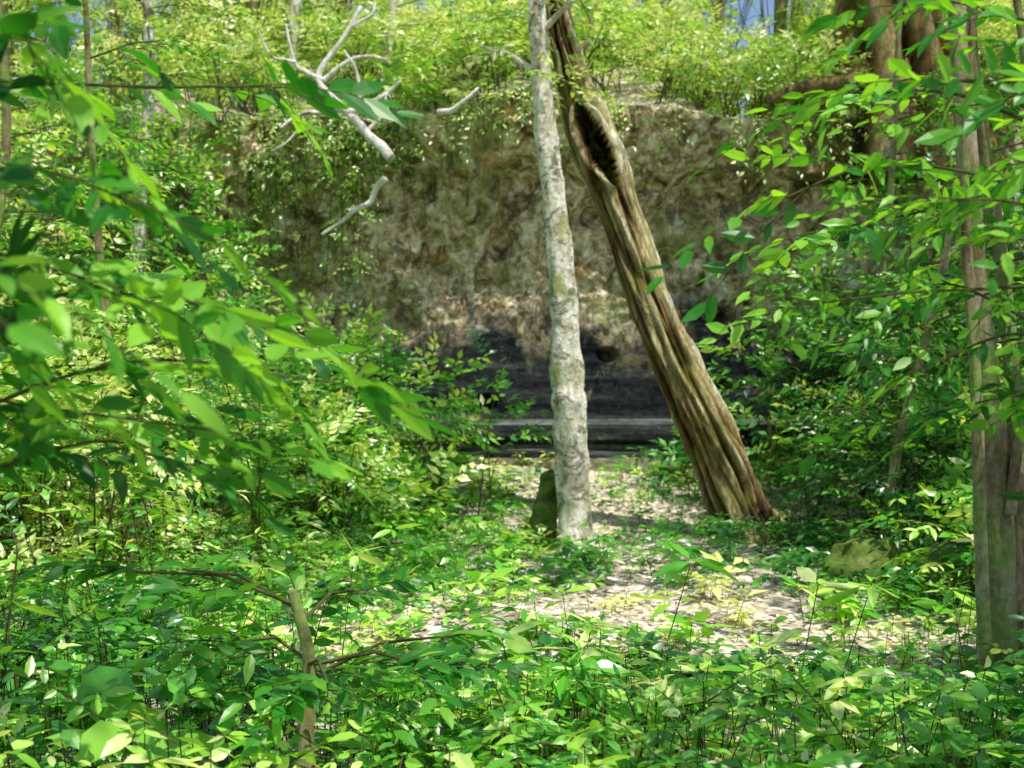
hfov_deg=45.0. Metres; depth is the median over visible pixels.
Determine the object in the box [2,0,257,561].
slender tree
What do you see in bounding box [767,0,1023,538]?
slender tree
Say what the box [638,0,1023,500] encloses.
foreground sapling
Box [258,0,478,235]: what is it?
fallen dead branch
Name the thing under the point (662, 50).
hilltop shrubs
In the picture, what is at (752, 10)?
sky
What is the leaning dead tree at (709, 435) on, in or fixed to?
on the ground
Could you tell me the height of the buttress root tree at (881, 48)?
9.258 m
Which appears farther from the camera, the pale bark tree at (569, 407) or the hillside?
the hillside
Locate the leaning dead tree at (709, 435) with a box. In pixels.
[546,0,794,546]
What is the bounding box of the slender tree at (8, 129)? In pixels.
[0,4,201,290]
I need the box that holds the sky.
[14,0,827,129]
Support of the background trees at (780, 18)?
on the hillside
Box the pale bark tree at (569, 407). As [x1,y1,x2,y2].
[463,0,631,553]
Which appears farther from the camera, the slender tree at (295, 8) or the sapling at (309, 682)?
the slender tree at (295, 8)
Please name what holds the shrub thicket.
on the ground
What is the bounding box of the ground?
[0,382,1023,767]
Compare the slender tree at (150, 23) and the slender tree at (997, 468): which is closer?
the slender tree at (997, 468)
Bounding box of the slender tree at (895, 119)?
[742,0,1019,446]
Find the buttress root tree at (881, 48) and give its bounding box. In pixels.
[764,0,1000,272]
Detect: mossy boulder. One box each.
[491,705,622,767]
[819,533,918,589]
[915,539,974,603]
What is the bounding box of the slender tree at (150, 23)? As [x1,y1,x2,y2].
[29,0,250,346]
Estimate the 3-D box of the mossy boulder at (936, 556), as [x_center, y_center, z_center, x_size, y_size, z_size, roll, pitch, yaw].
[3.391,1.468,9.393,0.609,0.572,0.650,0,0,-34]
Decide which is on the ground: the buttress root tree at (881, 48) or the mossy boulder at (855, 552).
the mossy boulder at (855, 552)
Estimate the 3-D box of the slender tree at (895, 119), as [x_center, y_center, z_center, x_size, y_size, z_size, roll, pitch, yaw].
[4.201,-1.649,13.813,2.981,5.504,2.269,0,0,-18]
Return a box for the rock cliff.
[3,78,1023,472]
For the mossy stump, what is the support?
on the ground
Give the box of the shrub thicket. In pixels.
[0,27,1023,638]
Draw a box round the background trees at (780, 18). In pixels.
[0,0,993,152]
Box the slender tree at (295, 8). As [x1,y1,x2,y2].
[167,0,421,106]
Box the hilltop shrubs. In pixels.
[0,0,1023,293]
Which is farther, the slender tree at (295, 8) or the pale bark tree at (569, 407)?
the slender tree at (295, 8)
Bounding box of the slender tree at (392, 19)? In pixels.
[305,0,493,99]
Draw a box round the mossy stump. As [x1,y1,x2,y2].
[513,469,557,547]
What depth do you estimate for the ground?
9.20 m
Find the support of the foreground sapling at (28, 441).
on the ground
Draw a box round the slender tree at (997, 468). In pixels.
[948,0,1023,674]
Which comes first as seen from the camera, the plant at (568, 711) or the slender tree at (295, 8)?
the plant at (568, 711)
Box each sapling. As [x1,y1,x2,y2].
[0,0,459,539]
[14,550,538,767]
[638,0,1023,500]
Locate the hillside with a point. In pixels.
(630, 91)
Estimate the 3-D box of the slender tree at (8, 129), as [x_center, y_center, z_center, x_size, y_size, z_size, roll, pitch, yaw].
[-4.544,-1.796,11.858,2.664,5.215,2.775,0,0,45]
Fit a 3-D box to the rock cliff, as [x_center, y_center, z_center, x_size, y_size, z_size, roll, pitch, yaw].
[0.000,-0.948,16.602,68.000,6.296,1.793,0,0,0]
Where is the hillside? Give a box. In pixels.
[121,44,1013,124]
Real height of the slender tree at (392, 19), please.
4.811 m
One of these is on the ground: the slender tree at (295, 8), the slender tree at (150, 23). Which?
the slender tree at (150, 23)

